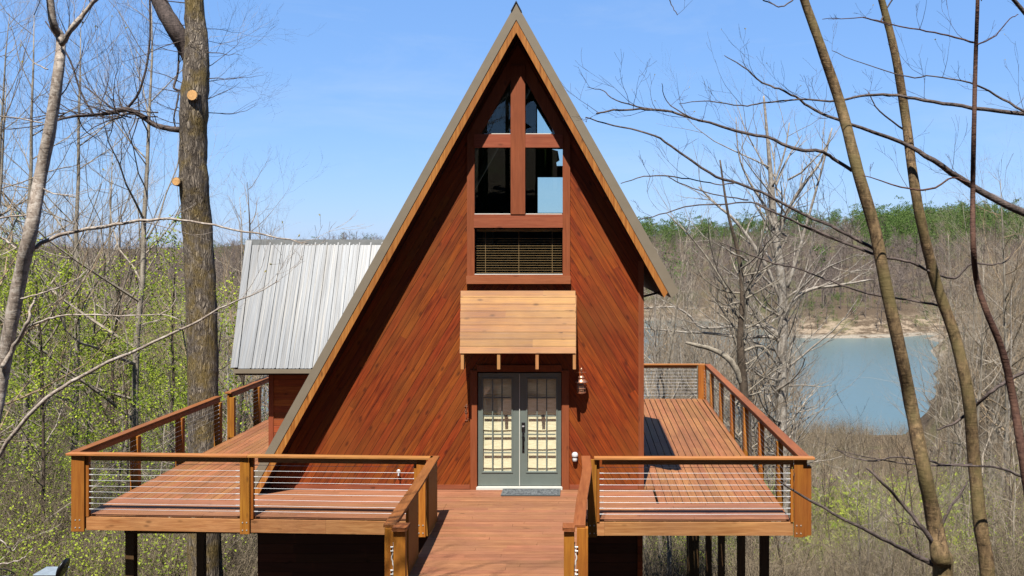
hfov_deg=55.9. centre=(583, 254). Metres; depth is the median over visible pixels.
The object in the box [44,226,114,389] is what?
bare tree
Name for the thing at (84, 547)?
leafy thicket
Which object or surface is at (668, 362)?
bare tree
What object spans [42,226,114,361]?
bare tree
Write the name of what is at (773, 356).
bare tree
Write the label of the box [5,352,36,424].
leafing tree
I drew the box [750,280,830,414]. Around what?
bare tree
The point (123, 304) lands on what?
bare tree
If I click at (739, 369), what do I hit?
crooked tree
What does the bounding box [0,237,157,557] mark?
leafing tree
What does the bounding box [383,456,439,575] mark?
bridge railing
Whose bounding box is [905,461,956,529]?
bare sapling
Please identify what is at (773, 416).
bare tree
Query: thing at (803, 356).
bare tree
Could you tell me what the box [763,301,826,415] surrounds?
bare tree
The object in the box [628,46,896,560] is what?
sycamore tree
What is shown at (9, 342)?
leaning tree
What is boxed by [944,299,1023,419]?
bare tree
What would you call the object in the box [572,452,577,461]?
motion sensor
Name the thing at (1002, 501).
bare sapling
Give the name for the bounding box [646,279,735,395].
bare tree
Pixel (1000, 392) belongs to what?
bare tree
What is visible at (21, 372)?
bare tree
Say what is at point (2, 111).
bare tree
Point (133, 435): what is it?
deck railing
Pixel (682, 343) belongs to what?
bare tree
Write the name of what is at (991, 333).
bare tree
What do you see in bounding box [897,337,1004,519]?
bare tree
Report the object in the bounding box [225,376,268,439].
deck railing
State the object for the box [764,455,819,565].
bare sapling
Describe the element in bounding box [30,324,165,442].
leafing tree
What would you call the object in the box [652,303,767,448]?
bare tree
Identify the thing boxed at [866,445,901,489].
bare sapling
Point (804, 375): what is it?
bare tree
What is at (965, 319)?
bare tree
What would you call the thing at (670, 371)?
bare tree
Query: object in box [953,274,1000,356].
bare tree
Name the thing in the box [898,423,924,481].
bare sapling
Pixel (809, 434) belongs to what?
bare tree
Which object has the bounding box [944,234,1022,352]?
bare tree
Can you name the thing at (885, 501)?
bare sapling
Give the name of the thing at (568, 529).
end post
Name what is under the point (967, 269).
bare tree
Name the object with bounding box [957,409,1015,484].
bare sapling
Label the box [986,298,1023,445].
bare tree
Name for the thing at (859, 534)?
bare sapling
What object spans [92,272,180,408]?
leafing tree
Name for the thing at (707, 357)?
bare tree
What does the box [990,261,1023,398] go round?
bare tree
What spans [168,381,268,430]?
bare tree
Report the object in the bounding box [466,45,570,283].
window
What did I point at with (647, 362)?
bare tree
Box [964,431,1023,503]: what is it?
bare sapling
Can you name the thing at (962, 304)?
bare tree
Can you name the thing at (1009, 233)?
bare tree
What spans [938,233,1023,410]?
bare tree
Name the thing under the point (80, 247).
bare tree
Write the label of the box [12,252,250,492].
leafing tree
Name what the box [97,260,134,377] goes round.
bare tree
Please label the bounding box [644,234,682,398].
bare tree
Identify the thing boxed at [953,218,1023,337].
bare tree
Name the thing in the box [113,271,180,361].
bare tree
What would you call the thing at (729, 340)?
bare tree
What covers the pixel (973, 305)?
bare tree
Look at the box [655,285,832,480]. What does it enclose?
bare tree
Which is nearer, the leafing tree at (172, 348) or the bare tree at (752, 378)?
the leafing tree at (172, 348)
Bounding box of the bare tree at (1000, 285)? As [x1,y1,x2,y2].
[943,222,1023,381]
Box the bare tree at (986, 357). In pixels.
[924,261,1016,459]
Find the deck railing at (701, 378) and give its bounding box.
[644,364,705,399]
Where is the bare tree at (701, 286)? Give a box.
[644,217,754,384]
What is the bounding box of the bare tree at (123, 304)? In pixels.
[85,254,152,368]
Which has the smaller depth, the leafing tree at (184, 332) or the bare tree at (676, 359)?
the bare tree at (676, 359)
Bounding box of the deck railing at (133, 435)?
[71,396,221,491]
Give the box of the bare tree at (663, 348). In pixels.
[644,289,688,397]
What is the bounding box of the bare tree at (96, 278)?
[68,218,118,387]
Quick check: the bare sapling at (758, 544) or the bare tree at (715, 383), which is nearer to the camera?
the bare sapling at (758, 544)
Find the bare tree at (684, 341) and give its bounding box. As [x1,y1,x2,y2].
[644,250,772,398]
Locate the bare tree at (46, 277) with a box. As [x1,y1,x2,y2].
[6,182,102,383]
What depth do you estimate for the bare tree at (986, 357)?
61.21 m
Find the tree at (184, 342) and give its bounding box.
[79,265,252,471]
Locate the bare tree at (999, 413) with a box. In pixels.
[958,316,1023,473]
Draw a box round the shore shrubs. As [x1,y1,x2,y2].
[644,285,1023,327]
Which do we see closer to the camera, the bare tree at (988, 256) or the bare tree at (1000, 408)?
the bare tree at (1000, 408)
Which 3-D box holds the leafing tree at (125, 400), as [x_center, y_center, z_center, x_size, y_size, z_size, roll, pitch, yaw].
[-14.769,6.210,31.862,7.054,8.233,4.646,0,0,-22]
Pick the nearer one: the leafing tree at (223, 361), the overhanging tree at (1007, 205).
the overhanging tree at (1007, 205)
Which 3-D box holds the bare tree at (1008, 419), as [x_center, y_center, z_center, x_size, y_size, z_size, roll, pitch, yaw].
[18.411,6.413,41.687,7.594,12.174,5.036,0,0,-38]
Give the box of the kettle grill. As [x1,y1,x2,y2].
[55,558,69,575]
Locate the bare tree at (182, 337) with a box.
[119,227,262,449]
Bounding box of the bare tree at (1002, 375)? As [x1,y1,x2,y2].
[968,307,1023,443]
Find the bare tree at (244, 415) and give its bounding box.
[162,283,268,537]
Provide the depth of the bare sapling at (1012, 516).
28.91 m
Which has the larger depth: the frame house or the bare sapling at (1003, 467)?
the bare sapling at (1003, 467)
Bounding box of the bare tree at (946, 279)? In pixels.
[902,207,970,376]
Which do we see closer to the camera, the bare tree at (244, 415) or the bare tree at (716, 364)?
the bare tree at (244, 415)
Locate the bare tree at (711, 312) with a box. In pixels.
[671,267,739,377]
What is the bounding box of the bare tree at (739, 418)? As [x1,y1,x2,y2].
[672,331,830,489]
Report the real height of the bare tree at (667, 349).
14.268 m
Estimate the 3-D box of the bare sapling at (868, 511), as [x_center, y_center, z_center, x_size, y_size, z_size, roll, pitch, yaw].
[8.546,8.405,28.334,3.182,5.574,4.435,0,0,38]
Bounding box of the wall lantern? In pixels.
[575,367,586,393]
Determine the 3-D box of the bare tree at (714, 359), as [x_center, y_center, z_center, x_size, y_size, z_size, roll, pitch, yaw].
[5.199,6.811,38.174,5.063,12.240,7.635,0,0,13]
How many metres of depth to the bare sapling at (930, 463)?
54.83 m
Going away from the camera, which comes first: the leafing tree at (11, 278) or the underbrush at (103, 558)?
the underbrush at (103, 558)
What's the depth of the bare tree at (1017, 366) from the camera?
57.88 m
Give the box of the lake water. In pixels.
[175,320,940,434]
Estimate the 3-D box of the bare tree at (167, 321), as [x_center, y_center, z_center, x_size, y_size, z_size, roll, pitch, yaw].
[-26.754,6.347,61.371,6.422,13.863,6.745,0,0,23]
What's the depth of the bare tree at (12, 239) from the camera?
53.81 m
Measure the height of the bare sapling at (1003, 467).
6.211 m
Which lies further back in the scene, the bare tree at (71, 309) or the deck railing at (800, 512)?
the bare tree at (71, 309)
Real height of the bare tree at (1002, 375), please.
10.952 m
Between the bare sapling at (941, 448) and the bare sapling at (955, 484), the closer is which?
the bare sapling at (955, 484)
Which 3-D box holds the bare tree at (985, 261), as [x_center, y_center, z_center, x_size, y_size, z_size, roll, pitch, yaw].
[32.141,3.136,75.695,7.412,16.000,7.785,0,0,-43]
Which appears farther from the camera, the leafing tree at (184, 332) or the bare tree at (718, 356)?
the leafing tree at (184, 332)
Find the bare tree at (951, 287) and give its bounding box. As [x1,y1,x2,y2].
[899,216,1000,395]
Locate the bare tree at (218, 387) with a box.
[140,296,250,545]
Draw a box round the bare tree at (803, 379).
[759,305,844,436]
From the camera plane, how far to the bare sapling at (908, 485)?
44.80 m
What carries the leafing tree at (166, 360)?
on the ground
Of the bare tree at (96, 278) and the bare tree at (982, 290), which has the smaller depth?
the bare tree at (982, 290)
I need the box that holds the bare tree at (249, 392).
[219,236,268,441]
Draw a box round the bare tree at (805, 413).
[790,345,843,444]
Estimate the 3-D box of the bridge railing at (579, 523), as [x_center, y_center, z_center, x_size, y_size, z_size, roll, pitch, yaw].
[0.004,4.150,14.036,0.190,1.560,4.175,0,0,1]
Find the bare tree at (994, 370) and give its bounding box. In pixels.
[935,251,1023,481]
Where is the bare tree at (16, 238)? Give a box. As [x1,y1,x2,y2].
[1,163,50,302]
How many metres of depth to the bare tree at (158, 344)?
59.01 m
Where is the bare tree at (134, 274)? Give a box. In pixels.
[33,157,185,469]
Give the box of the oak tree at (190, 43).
[0,0,321,575]
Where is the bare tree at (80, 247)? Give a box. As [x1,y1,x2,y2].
[48,203,111,335]
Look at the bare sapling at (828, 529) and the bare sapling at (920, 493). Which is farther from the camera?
the bare sapling at (920, 493)
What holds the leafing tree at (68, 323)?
on the ground
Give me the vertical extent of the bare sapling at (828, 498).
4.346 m
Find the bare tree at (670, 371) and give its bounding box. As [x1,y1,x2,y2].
[644,318,706,397]
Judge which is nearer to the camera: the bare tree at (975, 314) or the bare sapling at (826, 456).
the bare sapling at (826, 456)
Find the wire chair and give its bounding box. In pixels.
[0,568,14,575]
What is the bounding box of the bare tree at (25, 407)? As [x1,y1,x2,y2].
[0,0,224,487]
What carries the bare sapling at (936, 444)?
on the ground
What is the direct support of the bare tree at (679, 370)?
on the ground
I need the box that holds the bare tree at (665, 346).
[644,246,733,398]
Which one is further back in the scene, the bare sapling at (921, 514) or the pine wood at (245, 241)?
the pine wood at (245, 241)
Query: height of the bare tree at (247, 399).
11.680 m
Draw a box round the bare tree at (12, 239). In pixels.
[0,203,46,316]
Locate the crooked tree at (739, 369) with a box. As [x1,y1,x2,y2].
[645,145,852,574]
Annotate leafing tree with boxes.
[0,201,89,391]
[0,230,64,362]
[0,233,81,464]
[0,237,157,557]
[0,238,86,400]
[0,245,102,485]
[0,263,118,477]
[0,293,80,454]
[1,275,153,475]
[4,271,268,561]
[4,280,100,412]
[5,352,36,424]
[12,214,252,482]
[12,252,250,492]
[13,251,130,418]
[18,341,187,509]
[26,318,244,532]
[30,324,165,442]
[44,306,132,443]
[54,283,138,402]
[70,286,220,452]
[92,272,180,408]
[103,307,159,406]
[115,301,221,414]
[116,351,251,472]
[130,319,185,440]
[139,335,245,450]
[142,364,268,476]
[152,280,252,412]
[161,314,266,446]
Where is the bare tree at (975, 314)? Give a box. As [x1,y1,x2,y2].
[954,242,1010,396]
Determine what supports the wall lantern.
attached to the frame house
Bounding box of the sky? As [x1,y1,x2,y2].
[0,0,1023,248]
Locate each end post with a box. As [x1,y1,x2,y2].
[391,522,409,575]
[562,522,574,575]
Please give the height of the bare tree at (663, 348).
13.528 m
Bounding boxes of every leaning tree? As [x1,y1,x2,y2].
[0,0,373,564]
[560,0,974,575]
[704,0,1023,575]
[825,0,1023,493]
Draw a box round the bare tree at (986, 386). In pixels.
[929,294,1022,460]
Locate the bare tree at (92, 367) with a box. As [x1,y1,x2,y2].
[12,198,175,444]
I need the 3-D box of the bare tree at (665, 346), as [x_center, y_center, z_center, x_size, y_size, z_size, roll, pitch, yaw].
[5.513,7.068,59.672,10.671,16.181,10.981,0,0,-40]
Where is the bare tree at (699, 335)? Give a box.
[649,270,769,419]
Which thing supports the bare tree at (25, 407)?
on the ground
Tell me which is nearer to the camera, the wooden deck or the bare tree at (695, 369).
the wooden deck
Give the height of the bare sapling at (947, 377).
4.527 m
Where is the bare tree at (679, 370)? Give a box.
[649,333,717,398]
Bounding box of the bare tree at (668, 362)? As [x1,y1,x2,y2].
[644,182,781,575]
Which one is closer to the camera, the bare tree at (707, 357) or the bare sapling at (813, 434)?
the bare tree at (707, 357)
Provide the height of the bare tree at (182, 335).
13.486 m
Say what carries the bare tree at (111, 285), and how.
on the ground
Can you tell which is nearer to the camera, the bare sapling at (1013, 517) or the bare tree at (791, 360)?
the bare sapling at (1013, 517)
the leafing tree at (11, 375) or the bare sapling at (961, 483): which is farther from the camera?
the bare sapling at (961, 483)
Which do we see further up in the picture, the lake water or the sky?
the sky
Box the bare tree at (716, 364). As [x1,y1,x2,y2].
[671,319,754,441]
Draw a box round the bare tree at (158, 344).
[87,247,217,452]
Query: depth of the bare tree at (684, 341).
51.80 m
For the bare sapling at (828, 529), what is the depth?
31.41 m
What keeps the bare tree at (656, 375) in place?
on the ground
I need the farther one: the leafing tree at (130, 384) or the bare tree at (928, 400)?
the bare tree at (928, 400)
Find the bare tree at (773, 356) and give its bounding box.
[724,319,804,445]
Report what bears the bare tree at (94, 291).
on the ground
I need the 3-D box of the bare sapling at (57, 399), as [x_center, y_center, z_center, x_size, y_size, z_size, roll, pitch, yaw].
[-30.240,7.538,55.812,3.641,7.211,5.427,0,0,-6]
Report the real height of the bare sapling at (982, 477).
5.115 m
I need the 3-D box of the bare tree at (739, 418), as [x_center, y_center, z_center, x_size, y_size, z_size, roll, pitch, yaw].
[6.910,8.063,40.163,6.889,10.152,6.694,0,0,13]
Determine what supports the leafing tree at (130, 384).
on the ground
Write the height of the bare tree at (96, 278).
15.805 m
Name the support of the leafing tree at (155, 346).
on the ground
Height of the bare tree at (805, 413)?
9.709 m
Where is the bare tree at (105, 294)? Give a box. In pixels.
[3,86,215,420]
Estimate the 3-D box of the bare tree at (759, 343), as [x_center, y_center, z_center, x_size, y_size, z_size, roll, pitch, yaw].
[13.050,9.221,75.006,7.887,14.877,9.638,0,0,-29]
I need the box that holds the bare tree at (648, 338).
[644,298,662,384]
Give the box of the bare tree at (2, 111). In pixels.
[0,0,167,397]
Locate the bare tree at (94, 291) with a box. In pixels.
[68,245,133,355]
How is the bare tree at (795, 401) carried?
on the ground
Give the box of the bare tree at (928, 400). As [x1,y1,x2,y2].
[862,287,973,453]
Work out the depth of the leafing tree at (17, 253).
62.58 m
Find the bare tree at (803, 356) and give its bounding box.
[772,299,828,431]
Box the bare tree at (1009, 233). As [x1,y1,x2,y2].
[981,162,1023,300]
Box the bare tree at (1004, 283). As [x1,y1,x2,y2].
[909,133,1023,495]
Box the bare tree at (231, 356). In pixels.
[217,269,255,427]
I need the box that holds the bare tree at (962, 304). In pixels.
[927,251,989,358]
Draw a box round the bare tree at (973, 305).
[892,198,1023,419]
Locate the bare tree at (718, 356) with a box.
[659,295,792,442]
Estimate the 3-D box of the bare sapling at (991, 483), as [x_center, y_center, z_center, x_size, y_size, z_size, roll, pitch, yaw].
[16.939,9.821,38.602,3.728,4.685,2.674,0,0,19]
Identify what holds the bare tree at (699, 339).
on the ground
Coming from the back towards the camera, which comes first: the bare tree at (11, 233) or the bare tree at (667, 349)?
the bare tree at (667, 349)
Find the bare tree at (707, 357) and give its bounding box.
[659,314,738,430]
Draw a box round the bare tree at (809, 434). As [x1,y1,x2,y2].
[767,381,831,478]
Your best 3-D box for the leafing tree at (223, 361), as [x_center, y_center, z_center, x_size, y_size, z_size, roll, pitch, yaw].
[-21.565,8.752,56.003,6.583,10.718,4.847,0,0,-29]
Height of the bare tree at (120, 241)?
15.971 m
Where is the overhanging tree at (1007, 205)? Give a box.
[669,0,1023,476]
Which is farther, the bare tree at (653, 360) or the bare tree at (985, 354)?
the bare tree at (653, 360)
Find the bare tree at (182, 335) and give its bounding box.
[127,269,236,418]
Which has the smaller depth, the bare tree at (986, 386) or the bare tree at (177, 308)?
the bare tree at (986, 386)
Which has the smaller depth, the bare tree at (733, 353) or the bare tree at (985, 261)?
the bare tree at (733, 353)
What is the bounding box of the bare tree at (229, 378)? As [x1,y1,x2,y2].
[153,277,268,452]
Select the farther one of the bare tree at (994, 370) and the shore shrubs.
the shore shrubs
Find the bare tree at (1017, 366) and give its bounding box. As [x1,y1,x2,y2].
[997,309,1023,412]
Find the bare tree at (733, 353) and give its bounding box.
[681,267,793,423]
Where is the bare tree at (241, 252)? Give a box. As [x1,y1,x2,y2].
[132,172,294,432]
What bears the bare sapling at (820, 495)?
on the ground
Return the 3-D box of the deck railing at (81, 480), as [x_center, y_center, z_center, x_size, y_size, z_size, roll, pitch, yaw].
[-5.659,4.040,16.215,6.290,1.340,0.189,0,0,3]
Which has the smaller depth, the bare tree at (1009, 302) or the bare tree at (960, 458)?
the bare tree at (960, 458)
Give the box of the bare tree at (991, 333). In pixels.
[934,275,1023,406]
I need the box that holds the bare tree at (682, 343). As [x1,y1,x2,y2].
[645,295,725,414]
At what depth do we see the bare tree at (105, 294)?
65.71 m
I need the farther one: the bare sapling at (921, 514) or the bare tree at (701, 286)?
the bare tree at (701, 286)
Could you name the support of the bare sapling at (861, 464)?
on the ground
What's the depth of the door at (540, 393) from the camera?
18.24 m
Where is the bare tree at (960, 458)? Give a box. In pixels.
[914,284,998,475]
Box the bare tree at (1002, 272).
[979,229,1020,338]
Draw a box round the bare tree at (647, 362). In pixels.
[644,330,656,395]
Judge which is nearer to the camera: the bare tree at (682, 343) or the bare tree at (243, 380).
the bare tree at (243, 380)
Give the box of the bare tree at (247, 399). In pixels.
[222,329,267,421]
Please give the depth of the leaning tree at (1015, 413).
8.43 m
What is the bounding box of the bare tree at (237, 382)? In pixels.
[152,293,268,452]
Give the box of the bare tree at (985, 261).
[951,198,1023,380]
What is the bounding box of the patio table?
[33,567,69,575]
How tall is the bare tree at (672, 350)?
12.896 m
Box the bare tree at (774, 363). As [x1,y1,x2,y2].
[751,311,816,398]
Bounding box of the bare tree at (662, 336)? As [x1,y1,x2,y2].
[644,302,692,390]
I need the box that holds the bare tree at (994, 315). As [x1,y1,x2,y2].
[956,251,1023,441]
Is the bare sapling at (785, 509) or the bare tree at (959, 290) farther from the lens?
the bare tree at (959, 290)
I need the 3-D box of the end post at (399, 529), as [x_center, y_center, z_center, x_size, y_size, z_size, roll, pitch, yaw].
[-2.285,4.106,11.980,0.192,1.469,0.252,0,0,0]
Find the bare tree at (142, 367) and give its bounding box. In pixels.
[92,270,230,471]
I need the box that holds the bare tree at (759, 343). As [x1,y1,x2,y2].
[729,283,821,408]
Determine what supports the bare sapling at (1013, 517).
on the ground
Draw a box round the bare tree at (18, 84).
[0,0,108,325]
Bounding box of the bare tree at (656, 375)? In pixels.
[644,224,761,575]
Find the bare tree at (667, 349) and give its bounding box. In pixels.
[644,288,728,409]
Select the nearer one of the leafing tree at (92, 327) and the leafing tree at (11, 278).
the leafing tree at (11, 278)
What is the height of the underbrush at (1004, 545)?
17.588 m
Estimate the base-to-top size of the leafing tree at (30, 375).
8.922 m
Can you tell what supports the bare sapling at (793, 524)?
on the ground
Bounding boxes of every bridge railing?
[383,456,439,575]
[573,456,591,575]
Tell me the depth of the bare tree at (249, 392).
49.61 m
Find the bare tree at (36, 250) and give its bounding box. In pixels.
[1,175,71,361]
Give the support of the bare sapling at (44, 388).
on the ground
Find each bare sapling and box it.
[15,337,85,431]
[33,334,86,434]
[111,390,186,557]
[729,446,819,567]
[730,469,792,574]
[737,426,837,575]
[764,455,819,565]
[765,428,810,489]
[770,451,828,545]
[777,441,916,575]
[788,482,857,573]
[789,406,879,507]
[789,468,837,522]
[797,434,846,488]
[798,410,823,458]
[799,421,860,512]
[806,426,857,494]
[811,439,855,518]
[811,463,862,537]
[817,477,921,575]
[822,426,887,494]
[825,436,932,575]
[838,428,890,500]
[849,471,908,532]
[850,419,875,473]
[850,458,918,552]
[855,432,965,566]
[856,494,903,561]
[859,414,952,560]
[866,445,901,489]
[868,414,976,575]
[869,492,963,575]
[870,445,967,551]
[879,475,958,575]
[881,427,907,468]
[888,454,935,513]
[893,483,957,557]
[898,421,959,503]
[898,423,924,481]
[898,454,962,561]
[902,441,956,491]
[903,425,945,480]
[904,412,964,486]
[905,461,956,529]
[911,444,969,517]
[916,436,990,540]
[927,419,964,480]
[928,433,944,459]
[931,448,1003,552]
[933,359,955,402]
[934,361,955,394]
[935,431,1002,502]
[937,408,979,461]
[938,431,1016,523]
[940,455,998,521]
[948,424,1022,574]
[956,489,1021,572]
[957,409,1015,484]
[959,401,1023,546]
[959,434,1023,552]
[960,423,1021,519]
[961,446,1020,522]
[963,415,1022,510]
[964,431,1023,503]
[995,468,1023,564]
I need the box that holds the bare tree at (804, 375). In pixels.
[760,311,826,433]
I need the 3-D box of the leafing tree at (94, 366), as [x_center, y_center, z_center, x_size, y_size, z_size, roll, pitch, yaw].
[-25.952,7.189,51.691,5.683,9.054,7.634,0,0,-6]
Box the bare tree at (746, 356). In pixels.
[696,272,806,444]
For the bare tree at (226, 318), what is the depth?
69.47 m
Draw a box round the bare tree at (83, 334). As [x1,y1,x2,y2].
[47,254,140,426]
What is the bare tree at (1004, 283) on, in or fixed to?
on the ground
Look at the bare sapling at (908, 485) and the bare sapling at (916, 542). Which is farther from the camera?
the bare sapling at (908, 485)
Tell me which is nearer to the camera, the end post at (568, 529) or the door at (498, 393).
the end post at (568, 529)
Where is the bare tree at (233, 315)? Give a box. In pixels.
[222,214,274,406]
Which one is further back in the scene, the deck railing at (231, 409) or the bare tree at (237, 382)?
the bare tree at (237, 382)
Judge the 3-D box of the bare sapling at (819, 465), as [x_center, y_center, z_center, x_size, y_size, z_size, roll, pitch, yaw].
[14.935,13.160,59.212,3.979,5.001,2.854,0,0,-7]
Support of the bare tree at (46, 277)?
on the ground
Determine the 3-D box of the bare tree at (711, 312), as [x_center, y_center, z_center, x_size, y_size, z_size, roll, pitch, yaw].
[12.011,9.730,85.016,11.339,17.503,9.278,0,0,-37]
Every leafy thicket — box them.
[0,389,1023,575]
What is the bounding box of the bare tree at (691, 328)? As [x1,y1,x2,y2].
[644,267,724,397]
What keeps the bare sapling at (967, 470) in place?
on the ground
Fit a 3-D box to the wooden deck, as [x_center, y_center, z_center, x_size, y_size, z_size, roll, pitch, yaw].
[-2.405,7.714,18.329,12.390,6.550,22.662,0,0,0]
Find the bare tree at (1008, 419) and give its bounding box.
[929,264,1023,511]
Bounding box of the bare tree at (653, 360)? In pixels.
[646,320,682,396]
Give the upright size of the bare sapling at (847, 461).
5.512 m
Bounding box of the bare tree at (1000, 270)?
[949,215,1023,338]
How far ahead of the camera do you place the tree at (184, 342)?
35.88 m
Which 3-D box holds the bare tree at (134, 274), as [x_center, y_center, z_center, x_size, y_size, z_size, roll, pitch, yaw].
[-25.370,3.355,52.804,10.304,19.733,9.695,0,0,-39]
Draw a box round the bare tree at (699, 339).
[661,261,771,436]
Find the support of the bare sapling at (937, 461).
on the ground
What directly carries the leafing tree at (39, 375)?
on the ground
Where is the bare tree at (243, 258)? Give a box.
[178,195,291,389]
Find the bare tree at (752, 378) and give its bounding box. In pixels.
[728,317,772,444]
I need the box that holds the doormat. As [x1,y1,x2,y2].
[501,489,560,495]
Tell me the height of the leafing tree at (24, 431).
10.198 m
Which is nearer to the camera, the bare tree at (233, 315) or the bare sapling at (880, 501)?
the bare sapling at (880, 501)
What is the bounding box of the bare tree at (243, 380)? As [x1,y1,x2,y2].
[118,145,330,573]
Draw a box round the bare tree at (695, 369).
[649,326,731,417]
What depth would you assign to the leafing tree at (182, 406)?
44.09 m
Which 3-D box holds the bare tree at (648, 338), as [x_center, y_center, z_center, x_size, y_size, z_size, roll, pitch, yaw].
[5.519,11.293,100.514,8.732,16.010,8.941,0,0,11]
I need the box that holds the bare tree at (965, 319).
[948,289,994,345]
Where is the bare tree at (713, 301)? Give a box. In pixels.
[646,205,800,431]
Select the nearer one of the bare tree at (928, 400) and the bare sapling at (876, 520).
the bare sapling at (876, 520)
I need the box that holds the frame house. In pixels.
[230,1,678,575]
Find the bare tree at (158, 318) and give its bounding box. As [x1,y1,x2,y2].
[148,276,179,385]
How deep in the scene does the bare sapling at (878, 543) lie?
27.24 m
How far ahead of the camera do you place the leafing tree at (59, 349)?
40.74 m
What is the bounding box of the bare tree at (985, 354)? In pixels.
[927,263,1023,439]
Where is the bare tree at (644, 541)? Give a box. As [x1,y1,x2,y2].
[643,223,772,569]
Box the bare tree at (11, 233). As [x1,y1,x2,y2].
[0,4,185,441]
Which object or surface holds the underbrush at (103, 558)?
on the ground
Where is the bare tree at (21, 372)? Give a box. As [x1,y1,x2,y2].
[0,219,111,441]
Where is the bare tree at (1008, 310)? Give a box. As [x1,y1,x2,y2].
[985,256,1019,371]
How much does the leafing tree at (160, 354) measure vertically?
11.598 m
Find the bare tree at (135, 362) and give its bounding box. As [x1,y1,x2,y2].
[0,0,315,490]
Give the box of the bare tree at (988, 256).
[966,217,1015,339]
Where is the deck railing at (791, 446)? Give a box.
[704,364,808,506]
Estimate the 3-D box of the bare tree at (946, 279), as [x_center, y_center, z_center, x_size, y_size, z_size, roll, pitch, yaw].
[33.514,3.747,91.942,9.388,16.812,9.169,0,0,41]
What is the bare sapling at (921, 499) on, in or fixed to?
on the ground
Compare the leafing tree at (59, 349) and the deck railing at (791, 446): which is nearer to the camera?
the deck railing at (791, 446)
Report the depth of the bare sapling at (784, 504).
37.55 m
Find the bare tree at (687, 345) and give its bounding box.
[650,290,747,407]
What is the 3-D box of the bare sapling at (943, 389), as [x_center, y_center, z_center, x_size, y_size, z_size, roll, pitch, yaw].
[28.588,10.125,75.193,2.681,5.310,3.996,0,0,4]
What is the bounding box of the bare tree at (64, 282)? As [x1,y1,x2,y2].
[44,219,107,391]
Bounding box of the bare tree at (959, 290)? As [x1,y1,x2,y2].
[939,238,979,346]
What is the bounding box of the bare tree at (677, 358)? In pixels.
[644,303,715,397]
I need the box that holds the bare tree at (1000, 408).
[977,326,1023,471]
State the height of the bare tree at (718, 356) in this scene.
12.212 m
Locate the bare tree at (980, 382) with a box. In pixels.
[808,206,1023,475]
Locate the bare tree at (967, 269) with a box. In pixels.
[917,192,1010,357]
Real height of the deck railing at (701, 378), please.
1.320 m
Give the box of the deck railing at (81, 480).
[65,452,432,536]
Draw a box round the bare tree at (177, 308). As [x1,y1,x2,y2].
[147,277,225,354]
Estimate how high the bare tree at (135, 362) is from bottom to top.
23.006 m
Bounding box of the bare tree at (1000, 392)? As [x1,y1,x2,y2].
[926,328,1023,479]
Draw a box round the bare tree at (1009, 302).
[980,247,1023,398]
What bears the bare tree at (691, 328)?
on the ground
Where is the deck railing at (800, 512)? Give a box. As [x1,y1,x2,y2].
[588,456,814,536]
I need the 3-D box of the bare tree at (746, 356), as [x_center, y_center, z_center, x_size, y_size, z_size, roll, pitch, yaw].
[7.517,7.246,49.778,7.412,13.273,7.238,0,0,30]
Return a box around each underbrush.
[0,317,1023,575]
[0,488,257,575]
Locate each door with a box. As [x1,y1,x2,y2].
[478,373,519,485]
[520,373,560,485]
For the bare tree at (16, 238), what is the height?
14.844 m
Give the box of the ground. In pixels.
[2,226,1023,575]
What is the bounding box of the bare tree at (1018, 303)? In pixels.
[966,234,1023,409]
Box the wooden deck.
[85,399,792,575]
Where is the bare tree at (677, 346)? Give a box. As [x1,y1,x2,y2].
[650,297,715,394]
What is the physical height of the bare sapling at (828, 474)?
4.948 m
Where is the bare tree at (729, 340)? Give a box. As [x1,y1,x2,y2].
[693,278,767,421]
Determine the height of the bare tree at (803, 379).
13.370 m
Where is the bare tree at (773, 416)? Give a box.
[729,343,819,488]
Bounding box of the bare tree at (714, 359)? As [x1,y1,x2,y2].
[679,279,773,553]
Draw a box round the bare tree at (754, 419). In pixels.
[702,287,825,559]
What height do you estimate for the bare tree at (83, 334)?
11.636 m
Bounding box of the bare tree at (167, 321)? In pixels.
[146,250,222,431]
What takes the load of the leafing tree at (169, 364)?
on the ground
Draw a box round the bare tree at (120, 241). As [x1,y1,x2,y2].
[41,160,184,481]
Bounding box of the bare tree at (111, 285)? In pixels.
[71,224,158,352]
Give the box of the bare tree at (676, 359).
[644,276,761,430]
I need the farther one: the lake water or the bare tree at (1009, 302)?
the lake water
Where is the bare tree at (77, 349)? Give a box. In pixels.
[0,0,235,478]
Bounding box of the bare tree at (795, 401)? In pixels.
[758,352,828,435]
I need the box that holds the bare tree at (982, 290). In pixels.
[909,104,1023,393]
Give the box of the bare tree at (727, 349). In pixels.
[674,275,794,440]
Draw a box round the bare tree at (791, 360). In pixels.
[727,262,836,482]
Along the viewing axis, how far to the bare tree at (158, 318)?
88.15 m
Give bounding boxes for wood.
[0,265,268,412]
[2,207,1023,329]
[213,233,374,255]
[637,195,1023,288]
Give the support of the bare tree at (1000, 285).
on the ground
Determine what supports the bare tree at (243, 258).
on the ground
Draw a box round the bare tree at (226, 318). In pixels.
[216,270,239,380]
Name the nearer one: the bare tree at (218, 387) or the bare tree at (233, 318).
the bare tree at (218, 387)
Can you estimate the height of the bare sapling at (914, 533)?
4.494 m
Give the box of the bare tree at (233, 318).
[219,259,268,401]
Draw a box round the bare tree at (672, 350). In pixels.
[645,293,729,398]
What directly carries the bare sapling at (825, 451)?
on the ground
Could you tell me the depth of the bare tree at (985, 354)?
60.03 m

